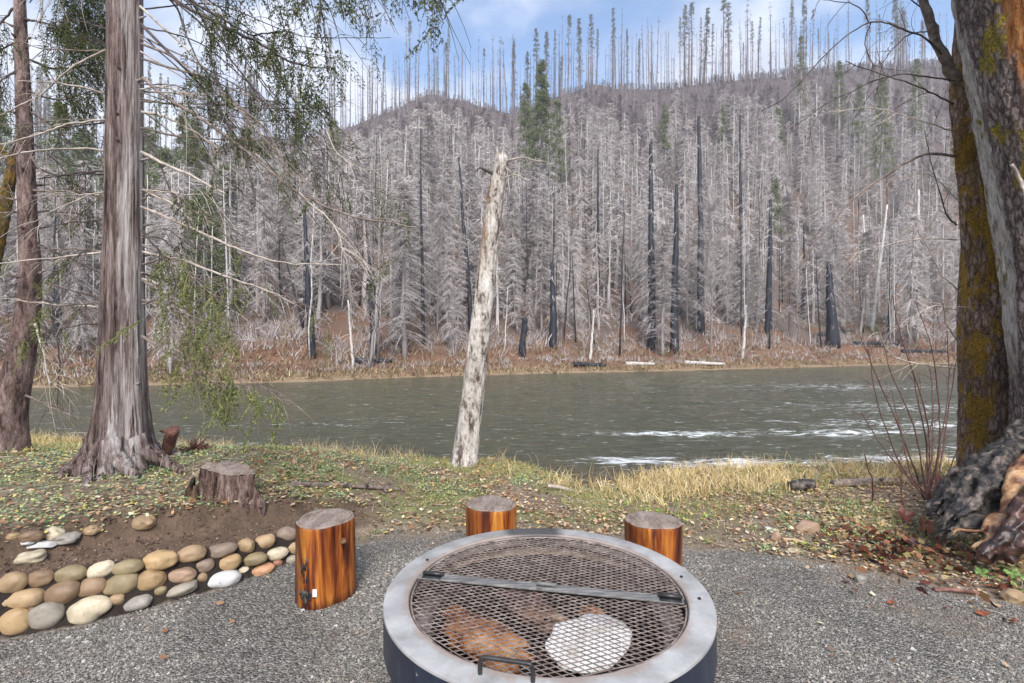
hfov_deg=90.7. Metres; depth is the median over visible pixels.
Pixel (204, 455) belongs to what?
green weeds
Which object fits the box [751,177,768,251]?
dead conifer
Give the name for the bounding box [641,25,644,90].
ridge conifer
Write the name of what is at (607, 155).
dead conifer
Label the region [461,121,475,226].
dead conifer
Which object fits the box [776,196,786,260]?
dead conifer
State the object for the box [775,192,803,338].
dead conifer
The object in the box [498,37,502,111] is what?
ridge conifer
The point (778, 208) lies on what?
dead tree
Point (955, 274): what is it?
dead conifer
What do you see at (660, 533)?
log stool
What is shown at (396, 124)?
dead conifer
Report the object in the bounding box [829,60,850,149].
green conifer
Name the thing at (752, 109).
dead conifer
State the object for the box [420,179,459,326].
dead conifer
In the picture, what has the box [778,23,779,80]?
ridge conifer
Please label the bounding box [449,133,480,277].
dead conifer
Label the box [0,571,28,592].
cobble
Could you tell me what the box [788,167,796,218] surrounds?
dead conifer
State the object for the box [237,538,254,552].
cobble
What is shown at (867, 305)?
pale snag
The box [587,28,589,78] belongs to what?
ridge conifer
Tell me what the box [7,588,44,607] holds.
cobble
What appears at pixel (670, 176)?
dead conifer
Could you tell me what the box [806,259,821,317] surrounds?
dead conifer
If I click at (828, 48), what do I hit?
ridge conifer
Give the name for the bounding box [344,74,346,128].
ridge conifer
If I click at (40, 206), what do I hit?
dead conifer
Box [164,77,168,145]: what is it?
ridge conifer
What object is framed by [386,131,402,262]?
dead conifer
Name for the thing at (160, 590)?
cobble
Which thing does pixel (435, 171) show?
dead conifer
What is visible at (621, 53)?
ridge conifer
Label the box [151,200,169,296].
dead conifer
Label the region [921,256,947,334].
dead conifer
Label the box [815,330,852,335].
fallen log
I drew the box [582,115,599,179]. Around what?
dead conifer
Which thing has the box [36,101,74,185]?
green conifer
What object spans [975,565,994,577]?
weed
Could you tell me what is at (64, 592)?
cobble
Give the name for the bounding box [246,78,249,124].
ridge conifer
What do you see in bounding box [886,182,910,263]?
dead conifer
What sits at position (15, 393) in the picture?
fir tree
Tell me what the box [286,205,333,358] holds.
charred snag
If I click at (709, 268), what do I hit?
dead conifer
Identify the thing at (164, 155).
green conifer
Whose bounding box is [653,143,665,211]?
dead conifer
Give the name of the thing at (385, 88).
ridge conifer
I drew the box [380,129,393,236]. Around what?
dead conifer
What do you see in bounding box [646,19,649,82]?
ridge conifer
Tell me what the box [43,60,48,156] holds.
ridge conifer
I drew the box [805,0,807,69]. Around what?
ridge conifer
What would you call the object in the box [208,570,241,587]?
cobble
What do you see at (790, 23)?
ridge conifer
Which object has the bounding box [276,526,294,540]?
cobble
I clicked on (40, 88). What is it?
ridge conifer
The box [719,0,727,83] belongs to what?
ridge conifer
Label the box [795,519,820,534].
stone
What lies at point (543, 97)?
green conifer
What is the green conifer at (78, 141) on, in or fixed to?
on the ground at (284, 635)
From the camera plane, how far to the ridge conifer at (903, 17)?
146.30 m
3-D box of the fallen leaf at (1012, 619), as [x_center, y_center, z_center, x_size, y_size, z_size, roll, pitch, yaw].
[2.624,1.454,2.659,0.087,0.026,0.078,3,-14,18]
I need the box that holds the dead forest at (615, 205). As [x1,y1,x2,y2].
[0,74,959,331]
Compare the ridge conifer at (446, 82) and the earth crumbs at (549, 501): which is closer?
the earth crumbs at (549, 501)
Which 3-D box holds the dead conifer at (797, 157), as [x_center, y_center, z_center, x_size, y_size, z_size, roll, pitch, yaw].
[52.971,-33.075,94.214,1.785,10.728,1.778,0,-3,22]
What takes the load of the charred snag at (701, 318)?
on the ground at (284, 635)
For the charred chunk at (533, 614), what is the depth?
2.07 m
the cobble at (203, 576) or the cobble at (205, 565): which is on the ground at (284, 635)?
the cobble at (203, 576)
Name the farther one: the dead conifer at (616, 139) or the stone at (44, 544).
the dead conifer at (616, 139)
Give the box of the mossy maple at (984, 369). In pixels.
[754,0,1008,464]
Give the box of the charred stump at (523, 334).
[519,317,527,357]
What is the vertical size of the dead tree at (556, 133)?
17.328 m
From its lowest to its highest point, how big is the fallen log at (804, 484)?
0.160 m
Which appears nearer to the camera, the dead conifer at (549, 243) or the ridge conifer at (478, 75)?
the dead conifer at (549, 243)
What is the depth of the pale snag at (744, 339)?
44.72 m
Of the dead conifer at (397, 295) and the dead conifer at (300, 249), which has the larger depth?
the dead conifer at (300, 249)
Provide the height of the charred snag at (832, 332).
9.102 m
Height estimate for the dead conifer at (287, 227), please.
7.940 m
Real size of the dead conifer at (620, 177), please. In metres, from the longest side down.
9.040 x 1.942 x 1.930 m
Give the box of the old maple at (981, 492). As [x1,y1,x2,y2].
[923,0,1023,566]
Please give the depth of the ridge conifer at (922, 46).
148.57 m
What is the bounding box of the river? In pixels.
[29,364,957,484]
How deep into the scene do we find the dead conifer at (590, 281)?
47.42 m
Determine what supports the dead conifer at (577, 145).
on the ground at (284, 635)
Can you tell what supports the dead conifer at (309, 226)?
on the ground at (284, 635)
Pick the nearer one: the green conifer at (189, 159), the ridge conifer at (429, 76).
the green conifer at (189, 159)
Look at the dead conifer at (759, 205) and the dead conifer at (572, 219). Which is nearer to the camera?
the dead conifer at (572, 219)
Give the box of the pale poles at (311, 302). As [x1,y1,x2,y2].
[15,114,957,359]
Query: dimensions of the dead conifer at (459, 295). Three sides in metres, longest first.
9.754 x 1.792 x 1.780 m
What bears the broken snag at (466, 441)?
on the ground at (284, 635)
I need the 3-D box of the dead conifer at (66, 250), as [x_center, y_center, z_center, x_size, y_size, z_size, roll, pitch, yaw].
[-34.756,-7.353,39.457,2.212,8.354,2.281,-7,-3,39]
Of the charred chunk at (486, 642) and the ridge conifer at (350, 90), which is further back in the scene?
the ridge conifer at (350, 90)
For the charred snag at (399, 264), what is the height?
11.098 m
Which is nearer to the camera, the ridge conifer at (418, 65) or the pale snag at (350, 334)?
the pale snag at (350, 334)
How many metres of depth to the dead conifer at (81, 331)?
29.97 m
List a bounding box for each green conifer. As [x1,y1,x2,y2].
[0,109,14,180]
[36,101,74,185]
[49,127,102,251]
[80,154,152,250]
[144,122,160,225]
[145,145,176,239]
[163,184,245,313]
[169,110,199,193]
[173,117,219,241]
[184,202,250,288]
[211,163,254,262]
[229,125,254,206]
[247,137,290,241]
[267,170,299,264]
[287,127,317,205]
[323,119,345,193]
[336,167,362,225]
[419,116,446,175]
[514,82,538,185]
[522,58,558,212]
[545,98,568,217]
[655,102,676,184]
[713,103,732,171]
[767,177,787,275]
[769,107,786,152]
[790,35,808,127]
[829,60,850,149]
[849,82,870,174]
[862,76,899,215]
[904,58,929,171]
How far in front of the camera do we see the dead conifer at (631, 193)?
63.79 m
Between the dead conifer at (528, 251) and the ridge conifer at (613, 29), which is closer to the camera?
the dead conifer at (528, 251)
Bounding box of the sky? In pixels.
[0,0,954,160]
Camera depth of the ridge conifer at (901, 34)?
149.20 m
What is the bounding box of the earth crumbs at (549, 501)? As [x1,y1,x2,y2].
[127,447,1023,561]
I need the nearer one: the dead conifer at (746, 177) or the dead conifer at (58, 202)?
the dead conifer at (58, 202)
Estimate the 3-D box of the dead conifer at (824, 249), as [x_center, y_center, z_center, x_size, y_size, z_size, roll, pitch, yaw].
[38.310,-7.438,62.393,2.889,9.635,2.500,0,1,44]
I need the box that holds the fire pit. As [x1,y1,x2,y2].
[383,528,716,682]
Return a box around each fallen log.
[159,425,179,455]
[351,353,391,363]
[573,358,605,366]
[626,361,654,365]
[684,359,724,364]
[786,474,815,491]
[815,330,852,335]
[830,474,927,486]
[853,341,904,344]
[901,346,945,352]
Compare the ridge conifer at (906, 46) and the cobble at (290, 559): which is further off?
the ridge conifer at (906, 46)
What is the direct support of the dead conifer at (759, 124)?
on the ground at (284, 635)
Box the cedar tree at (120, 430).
[0,0,470,485]
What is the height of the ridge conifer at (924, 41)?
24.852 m
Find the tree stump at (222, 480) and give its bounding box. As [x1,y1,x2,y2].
[184,461,265,516]
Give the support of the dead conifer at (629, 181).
on the ground at (284, 635)
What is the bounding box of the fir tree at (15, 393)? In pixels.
[0,0,148,453]
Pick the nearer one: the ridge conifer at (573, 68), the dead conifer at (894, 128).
the dead conifer at (894, 128)
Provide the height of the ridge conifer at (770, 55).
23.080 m
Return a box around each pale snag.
[325,300,369,368]
[589,310,594,359]
[735,305,760,358]
[856,215,876,326]
[865,205,888,330]
[892,189,929,341]
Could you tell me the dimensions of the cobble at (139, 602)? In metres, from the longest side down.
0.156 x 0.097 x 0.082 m
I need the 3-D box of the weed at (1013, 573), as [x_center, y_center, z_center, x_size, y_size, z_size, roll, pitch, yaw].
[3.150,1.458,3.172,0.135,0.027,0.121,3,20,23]
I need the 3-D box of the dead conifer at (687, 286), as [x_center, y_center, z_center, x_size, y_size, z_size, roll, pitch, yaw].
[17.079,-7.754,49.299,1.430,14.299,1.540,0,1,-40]
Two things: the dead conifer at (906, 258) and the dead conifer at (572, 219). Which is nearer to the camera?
the dead conifer at (906, 258)
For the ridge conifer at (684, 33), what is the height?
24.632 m
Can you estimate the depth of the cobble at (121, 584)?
2.77 m
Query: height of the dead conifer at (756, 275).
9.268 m
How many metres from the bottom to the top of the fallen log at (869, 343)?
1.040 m
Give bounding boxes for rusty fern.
[0,432,516,526]
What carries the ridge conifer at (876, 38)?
on the ground at (284, 635)
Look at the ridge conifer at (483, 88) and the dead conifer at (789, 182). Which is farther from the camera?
the ridge conifer at (483, 88)
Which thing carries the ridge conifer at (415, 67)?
on the ground at (284, 635)
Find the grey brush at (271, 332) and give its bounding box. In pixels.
[0,256,955,377]
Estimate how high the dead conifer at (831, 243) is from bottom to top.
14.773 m
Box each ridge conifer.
[7,78,12,143]
[32,92,38,156]
[33,96,37,157]
[35,67,38,148]
[36,67,45,153]
[39,104,42,158]
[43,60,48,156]
[45,91,50,152]
[47,96,51,145]
[146,62,152,149]
[156,73,162,148]
[157,85,162,146]
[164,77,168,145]
[230,82,234,133]
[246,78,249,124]
[252,83,255,136]
[327,28,334,130]
[332,59,336,121]
[341,73,343,124]
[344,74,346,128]
[349,51,352,126]
[361,54,364,121]
[368,65,370,114]
[371,51,374,118]
[377,58,379,115]
[380,55,385,113]
[384,60,385,108]
[404,12,408,99]
[406,20,412,103]
[413,45,417,97]
[417,24,420,98]
[428,62,430,95]
[433,49,434,95]
[435,57,438,95]
[444,42,447,91]
[447,25,450,94]
[477,39,479,105]
[482,49,485,101]
[490,38,494,108]
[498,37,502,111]
[501,38,507,114]
[510,41,517,106]
[511,36,516,113]
[524,51,530,105]
[531,28,540,101]
[543,31,550,88]
[553,29,556,97]
[554,60,556,89]
[557,31,559,94]
[557,56,562,97]
[564,15,571,93]
[572,37,574,91]
[575,18,585,92]
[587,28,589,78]
[588,14,594,76]
[589,28,590,86]
[595,29,598,84]
[609,33,614,86]
[610,8,616,85]
[614,30,615,87]
[620,18,622,80]
[625,28,629,90]
[636,38,640,88]
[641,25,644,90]
[645,39,647,84]
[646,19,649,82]
[649,23,654,90]
[656,17,659,81]
[677,17,682,87]
[680,4,689,86]
[687,2,695,84]
[687,10,690,87]
[698,17,702,83]
[700,8,711,84]
[710,23,714,86]
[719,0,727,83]
[725,1,732,83]
[738,19,741,79]
[741,42,744,77]
[744,0,750,79]
[750,21,754,80]
[757,17,761,79]
[768,2,774,78]
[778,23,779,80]
[781,18,788,80]
[788,0,794,71]
[788,15,790,67]
[789,6,793,75]
[795,21,796,73]
[801,0,808,73]
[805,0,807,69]
[810,9,814,73]
[817,28,820,73]
[827,11,828,74]
[832,39,834,67]
[846,1,850,73]
[863,0,871,67]
[874,1,878,70]
[877,14,882,64]
[885,0,899,74]
[896,13,899,73]
[898,2,902,75]
[900,7,904,65]
[901,2,905,72]
[901,11,909,71]
[919,20,925,60]
[922,22,925,59]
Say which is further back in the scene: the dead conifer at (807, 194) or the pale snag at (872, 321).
the dead conifer at (807, 194)
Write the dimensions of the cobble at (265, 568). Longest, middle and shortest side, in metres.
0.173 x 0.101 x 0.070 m
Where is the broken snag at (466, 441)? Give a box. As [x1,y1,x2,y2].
[450,148,545,466]
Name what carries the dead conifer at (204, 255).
on the ground at (284, 635)
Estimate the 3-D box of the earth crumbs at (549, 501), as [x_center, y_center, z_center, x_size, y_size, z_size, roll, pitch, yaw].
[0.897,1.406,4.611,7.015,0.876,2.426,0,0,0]
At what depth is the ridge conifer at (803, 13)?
147.34 m
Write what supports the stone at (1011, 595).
on the ground at (284, 635)
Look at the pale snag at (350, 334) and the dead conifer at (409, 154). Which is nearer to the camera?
the pale snag at (350, 334)
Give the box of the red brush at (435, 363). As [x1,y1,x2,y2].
[0,305,956,387]
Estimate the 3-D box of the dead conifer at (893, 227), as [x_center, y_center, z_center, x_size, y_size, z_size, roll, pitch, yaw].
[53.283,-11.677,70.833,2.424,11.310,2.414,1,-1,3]
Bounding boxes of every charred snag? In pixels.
[42,271,83,339]
[47,285,97,348]
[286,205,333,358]
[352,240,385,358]
[390,195,407,327]
[404,128,444,344]
[448,157,477,331]
[543,262,564,349]
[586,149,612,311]
[630,139,670,350]
[665,184,687,355]
[680,116,715,335]
[730,109,749,265]
[748,199,785,335]
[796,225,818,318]
[814,262,849,348]
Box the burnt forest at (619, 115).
[5,59,948,197]
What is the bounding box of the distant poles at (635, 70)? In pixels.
[6,10,948,156]
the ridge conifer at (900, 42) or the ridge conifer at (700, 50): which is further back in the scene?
the ridge conifer at (700, 50)
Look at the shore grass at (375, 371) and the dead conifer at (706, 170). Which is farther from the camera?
the dead conifer at (706, 170)
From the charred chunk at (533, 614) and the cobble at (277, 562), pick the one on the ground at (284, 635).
the cobble at (277, 562)
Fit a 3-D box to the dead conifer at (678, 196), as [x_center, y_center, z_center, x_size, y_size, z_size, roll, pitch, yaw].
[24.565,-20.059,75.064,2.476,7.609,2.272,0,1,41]
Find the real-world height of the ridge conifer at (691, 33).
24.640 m
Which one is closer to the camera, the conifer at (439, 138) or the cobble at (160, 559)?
the cobble at (160, 559)
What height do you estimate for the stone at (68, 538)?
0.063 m
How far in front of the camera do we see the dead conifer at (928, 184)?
97.80 m
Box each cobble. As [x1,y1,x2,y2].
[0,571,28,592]
[0,608,28,634]
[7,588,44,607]
[27,569,54,586]
[28,602,64,628]
[44,580,80,604]
[54,564,86,582]
[66,595,112,623]
[78,577,105,596]
[86,560,114,577]
[103,572,138,594]
[110,594,124,604]
[112,559,144,574]
[123,594,152,610]
[137,570,166,590]
[143,550,178,569]
[154,586,166,594]
[166,579,197,597]
[168,567,196,582]
[177,545,206,562]
[196,558,214,572]
[197,572,207,580]
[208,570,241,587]
[209,542,237,558]
[219,553,241,569]
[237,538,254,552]
[239,566,248,572]
[243,552,267,566]
[252,562,274,575]
[255,533,275,547]
[267,547,288,560]
[273,560,282,565]
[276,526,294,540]
[286,555,294,562]
[288,542,294,553]
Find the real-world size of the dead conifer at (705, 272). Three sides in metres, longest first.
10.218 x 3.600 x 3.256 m
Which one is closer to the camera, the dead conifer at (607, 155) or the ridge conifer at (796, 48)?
the dead conifer at (607, 155)
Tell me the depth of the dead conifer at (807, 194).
80.81 m
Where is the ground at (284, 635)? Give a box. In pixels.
[0,67,1023,682]
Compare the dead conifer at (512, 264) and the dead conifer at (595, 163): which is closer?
the dead conifer at (512, 264)
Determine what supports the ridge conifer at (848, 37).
on the ground at (284, 635)
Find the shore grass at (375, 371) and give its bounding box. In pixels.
[33,357,956,385]
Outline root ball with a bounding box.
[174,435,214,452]
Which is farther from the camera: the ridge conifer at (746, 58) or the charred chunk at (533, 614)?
the ridge conifer at (746, 58)
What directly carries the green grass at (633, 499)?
on the ground at (284, 635)
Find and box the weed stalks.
[41,439,896,496]
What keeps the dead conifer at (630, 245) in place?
on the ground at (284, 635)
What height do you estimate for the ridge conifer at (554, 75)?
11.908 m
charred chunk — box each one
[440,604,535,673]
[498,588,567,634]
[577,604,605,615]
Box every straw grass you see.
[30,428,955,506]
[295,435,651,496]
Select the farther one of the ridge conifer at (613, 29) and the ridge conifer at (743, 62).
the ridge conifer at (743, 62)
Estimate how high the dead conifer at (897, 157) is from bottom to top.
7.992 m
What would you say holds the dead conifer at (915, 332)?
on the ground at (284, 635)
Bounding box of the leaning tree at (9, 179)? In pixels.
[0,139,16,270]
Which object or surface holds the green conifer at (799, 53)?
on the ground at (284, 635)
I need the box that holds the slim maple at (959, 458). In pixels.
[956,247,963,466]
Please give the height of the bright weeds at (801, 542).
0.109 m
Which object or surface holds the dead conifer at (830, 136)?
on the ground at (284, 635)
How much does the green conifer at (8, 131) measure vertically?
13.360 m
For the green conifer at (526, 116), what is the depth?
72.66 m
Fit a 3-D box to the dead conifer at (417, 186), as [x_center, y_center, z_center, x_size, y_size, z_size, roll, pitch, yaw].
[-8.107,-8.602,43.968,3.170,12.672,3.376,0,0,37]
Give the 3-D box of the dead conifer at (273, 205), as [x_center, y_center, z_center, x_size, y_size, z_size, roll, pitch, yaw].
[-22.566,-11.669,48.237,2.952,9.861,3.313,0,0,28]
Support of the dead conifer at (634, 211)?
on the ground at (284, 635)
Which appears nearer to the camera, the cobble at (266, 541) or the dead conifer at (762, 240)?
the cobble at (266, 541)
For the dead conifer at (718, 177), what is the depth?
71.44 m
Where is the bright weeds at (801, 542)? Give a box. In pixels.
[622,502,1023,592]
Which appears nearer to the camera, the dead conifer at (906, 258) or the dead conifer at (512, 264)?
the dead conifer at (512, 264)
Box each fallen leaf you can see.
[877,519,888,525]
[877,539,888,548]
[885,596,895,603]
[897,506,915,524]
[909,538,925,548]
[915,515,934,532]
[975,605,990,615]
[1001,616,1021,621]
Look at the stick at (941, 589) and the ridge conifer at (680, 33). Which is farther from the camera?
the ridge conifer at (680, 33)
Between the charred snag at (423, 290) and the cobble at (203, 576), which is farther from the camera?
the charred snag at (423, 290)
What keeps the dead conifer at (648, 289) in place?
on the ground at (284, 635)
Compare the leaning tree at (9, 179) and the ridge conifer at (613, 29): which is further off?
the ridge conifer at (613, 29)
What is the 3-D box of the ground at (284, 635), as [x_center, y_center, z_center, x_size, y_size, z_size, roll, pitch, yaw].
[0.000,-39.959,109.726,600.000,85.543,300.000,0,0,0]
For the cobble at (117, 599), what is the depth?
2.75 m
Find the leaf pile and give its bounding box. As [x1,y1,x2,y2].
[752,509,1020,608]
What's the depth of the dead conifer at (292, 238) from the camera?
40.91 m
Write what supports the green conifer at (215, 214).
on the ground at (284, 635)
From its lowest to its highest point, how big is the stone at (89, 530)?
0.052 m
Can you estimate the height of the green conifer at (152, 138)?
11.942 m
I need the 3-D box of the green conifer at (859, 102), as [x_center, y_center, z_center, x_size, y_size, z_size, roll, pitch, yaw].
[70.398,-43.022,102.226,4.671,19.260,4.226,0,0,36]
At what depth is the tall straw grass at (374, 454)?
5.29 m
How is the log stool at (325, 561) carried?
on the ground at (284, 635)
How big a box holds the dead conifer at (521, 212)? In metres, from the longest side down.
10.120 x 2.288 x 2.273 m
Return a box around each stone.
[5,532,19,539]
[13,549,46,564]
[18,530,44,542]
[20,542,34,545]
[26,540,56,548]
[44,526,65,540]
[54,531,81,544]
[83,525,103,535]
[131,514,156,529]
[770,531,780,542]
[787,547,800,553]
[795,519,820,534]
[854,574,867,583]
[999,588,1023,603]
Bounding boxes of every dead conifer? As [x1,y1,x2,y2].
[0,225,15,312]
[0,275,8,350]
[1,179,61,344]
[2,213,44,283]
[4,200,16,311]
[40,218,67,291]
[43,179,98,306]
[50,178,63,247]
[54,192,98,358]
[56,196,80,294]
[60,211,87,275]
[88,199,102,316]
[146,193,169,297]
[147,189,197,369]
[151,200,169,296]
[157,199,170,289]
[188,174,209,305]
[196,203,209,319]
[234,191,259,293]
[237,168,253,244]
[242,160,283,322]
[256,192,288,291]
[260,170,286,265]
[267,194,293,296]
[271,167,281,279]
[280,161,332,301]
[281,194,305,318]
[283,193,303,313]
[285,190,289,268]
[288,184,322,299]
[291,185,341,309]
[294,166,303,234]
[299,155,354,309]
[336,166,355,318]
[338,176,421,368]
[369,183,433,359]
[376,155,384,223]
[378,131,403,236]
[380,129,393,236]
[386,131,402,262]
[387,280,407,344]
[394,122,405,180]
[403,142,414,179]
[408,169,437,309]
[417,114,440,232]
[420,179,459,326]
[423,210,445,291]
[425,221,452,334]
[428,155,461,280]
[431,144,444,215]
[434,122,443,182]
[435,126,440,181]
[436,236,460,348]
[439,118,445,157]
[439,121,450,177]
[448,179,484,292]
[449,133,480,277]
[449,234,468,353]
[452,159,495,307]
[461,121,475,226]
[486,129,493,197]
[498,189,531,311]
[501,238,528,334]
[508,139,521,188]
[510,157,549,293]
[518,205,532,293]
[524,215,535,285]
[524,279,536,335]
[526,199,551,334]
[533,174,551,288]
[537,211,555,314]
[544,143,557,211]
[544,240,573,331]
[548,185,565,320]
[558,192,574,300]
[562,115,578,209]
[566,230,588,331]
[569,125,582,209]
[570,207,575,256]
[571,110,597,214]
[575,290,587,356]
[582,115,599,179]
[582,235,597,329]
[589,147,600,229]
[603,135,610,182]
[613,123,619,161]
[616,163,624,213]
[617,213,644,318]
[621,135,632,167]
[624,177,635,257]
[626,172,635,223]
[630,179,672,285]
[632,191,635,232]
[632,214,646,286]
[632,217,647,322]
[634,222,675,341]
[637,147,656,251]
[638,134,662,196]
[639,224,677,356]
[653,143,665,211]
[660,112,674,172]
[662,133,673,182]
[662,155,681,227]
[663,164,672,208]
[668,218,688,280]
[673,131,678,173]
[674,181,682,220]
[678,183,745,353]
[678,214,706,304]
[681,168,697,238]
[682,188,693,330]
[683,233,716,333]
[685,253,696,317]
[690,156,715,217]
[701,131,709,188]
[702,179,711,259]
[703,191,708,265]
[706,147,715,185]
[713,144,725,245]
[717,161,729,214]
[717,246,738,324]
[721,238,745,321]
[722,182,730,252]
[742,161,747,228]
[746,247,764,330]
[748,106,757,182]
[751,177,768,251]
[754,116,767,191]
[758,176,771,292]
[761,233,780,309]
[775,158,791,219]
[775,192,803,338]
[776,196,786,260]
[781,137,796,185]
[783,252,814,342]
[786,177,800,257]
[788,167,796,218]
[793,136,799,187]
[797,154,820,234]
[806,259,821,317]
[807,125,816,173]
[807,161,825,252]
[808,206,852,291]
[815,241,831,316]
[821,209,849,329]
[822,131,840,214]
[837,224,851,329]
[843,230,882,335]
[845,164,864,212]
[850,171,868,243]
[853,205,877,275]
[884,218,899,282]
[885,213,939,347]
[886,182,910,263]
[887,106,900,166]
[887,159,902,231]
[891,183,907,260]
[894,135,918,196]
[895,155,901,185]
[896,232,936,346]
[917,137,937,201]
[918,130,926,172]
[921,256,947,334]
[923,257,936,323]
[932,161,945,208]
[936,199,957,288]
[937,241,960,351]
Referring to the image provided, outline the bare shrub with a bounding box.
[850,294,963,506]
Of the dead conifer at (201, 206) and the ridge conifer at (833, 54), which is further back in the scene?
the ridge conifer at (833, 54)
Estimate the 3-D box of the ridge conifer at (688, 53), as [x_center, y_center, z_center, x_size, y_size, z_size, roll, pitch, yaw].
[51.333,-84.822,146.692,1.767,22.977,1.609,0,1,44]
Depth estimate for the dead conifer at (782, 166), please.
81.32 m
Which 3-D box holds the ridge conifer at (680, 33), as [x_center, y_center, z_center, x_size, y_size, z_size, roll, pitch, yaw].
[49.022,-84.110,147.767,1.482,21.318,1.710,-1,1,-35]
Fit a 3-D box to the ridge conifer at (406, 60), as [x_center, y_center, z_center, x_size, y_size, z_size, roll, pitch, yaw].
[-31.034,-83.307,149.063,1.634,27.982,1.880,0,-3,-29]
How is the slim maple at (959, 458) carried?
on the ground at (284, 635)
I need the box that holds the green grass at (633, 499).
[0,433,983,548]
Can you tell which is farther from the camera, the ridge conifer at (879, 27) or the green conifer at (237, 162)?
the ridge conifer at (879, 27)
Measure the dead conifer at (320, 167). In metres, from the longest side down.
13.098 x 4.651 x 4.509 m
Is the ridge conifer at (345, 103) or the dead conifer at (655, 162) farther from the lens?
the ridge conifer at (345, 103)
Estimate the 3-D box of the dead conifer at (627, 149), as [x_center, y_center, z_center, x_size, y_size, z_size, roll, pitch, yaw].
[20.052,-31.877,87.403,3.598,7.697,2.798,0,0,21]
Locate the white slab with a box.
[545,613,631,672]
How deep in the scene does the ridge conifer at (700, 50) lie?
148.37 m
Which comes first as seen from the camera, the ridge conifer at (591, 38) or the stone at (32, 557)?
the stone at (32, 557)
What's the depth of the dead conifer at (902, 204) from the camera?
76.44 m
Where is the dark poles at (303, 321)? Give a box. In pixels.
[12,106,958,356]
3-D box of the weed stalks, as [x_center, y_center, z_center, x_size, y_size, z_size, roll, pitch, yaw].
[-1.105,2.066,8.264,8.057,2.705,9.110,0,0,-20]
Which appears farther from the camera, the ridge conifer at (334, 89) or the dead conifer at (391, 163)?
the ridge conifer at (334, 89)
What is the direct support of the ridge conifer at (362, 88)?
on the ground at (284, 635)
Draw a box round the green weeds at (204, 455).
[0,441,1023,580]
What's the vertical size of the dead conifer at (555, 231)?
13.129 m
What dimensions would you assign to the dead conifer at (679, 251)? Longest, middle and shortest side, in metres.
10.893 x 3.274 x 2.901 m
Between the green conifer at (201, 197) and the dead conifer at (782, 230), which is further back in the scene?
the dead conifer at (782, 230)
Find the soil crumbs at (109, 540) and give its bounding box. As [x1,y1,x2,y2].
[0,498,394,575]
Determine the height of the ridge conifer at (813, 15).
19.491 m
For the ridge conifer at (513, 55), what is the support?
on the ground at (284, 635)
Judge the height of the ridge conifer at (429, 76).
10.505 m
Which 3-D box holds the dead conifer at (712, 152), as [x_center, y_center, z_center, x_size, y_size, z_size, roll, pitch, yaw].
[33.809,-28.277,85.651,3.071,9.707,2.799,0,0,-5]
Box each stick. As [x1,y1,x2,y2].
[289,478,400,491]
[547,484,571,489]
[782,537,810,545]
[932,587,979,594]
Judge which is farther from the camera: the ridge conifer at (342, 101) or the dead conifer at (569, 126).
the ridge conifer at (342, 101)
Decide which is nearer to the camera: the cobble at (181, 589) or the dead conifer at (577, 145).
the cobble at (181, 589)
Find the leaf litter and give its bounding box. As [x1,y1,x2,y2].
[0,445,1023,666]
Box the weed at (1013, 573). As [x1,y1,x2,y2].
[1002,569,1023,581]
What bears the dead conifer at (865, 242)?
on the ground at (284, 635)
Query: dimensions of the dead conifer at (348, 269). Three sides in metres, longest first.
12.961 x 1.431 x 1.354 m
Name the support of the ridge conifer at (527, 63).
on the ground at (284, 635)
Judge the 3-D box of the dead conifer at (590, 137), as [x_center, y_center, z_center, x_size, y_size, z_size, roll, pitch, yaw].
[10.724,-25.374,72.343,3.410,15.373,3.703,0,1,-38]
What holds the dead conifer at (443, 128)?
on the ground at (284, 635)
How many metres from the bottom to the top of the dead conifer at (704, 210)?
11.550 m
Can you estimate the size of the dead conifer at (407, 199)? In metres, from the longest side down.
13.218 x 4.838 x 4.690 m
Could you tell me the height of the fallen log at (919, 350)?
0.698 m
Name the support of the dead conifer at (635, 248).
on the ground at (284, 635)
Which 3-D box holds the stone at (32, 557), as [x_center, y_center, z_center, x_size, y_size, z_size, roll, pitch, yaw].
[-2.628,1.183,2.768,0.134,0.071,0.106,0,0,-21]
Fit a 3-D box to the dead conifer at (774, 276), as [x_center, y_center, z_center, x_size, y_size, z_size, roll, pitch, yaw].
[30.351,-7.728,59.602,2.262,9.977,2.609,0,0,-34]
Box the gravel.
[0,498,1023,682]
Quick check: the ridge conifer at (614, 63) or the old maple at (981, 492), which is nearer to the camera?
the old maple at (981, 492)
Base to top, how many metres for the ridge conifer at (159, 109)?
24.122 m
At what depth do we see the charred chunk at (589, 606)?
2.27 m
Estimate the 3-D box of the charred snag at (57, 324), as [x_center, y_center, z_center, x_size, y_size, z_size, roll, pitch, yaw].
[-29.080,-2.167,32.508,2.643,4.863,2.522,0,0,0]
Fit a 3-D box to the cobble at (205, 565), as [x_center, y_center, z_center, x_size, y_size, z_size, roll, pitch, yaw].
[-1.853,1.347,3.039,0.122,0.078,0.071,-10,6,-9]
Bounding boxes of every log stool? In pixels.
[295,508,355,609]
[466,495,516,536]
[624,511,682,565]
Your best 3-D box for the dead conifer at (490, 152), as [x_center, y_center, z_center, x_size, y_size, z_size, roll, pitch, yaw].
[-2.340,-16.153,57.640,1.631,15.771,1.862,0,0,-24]

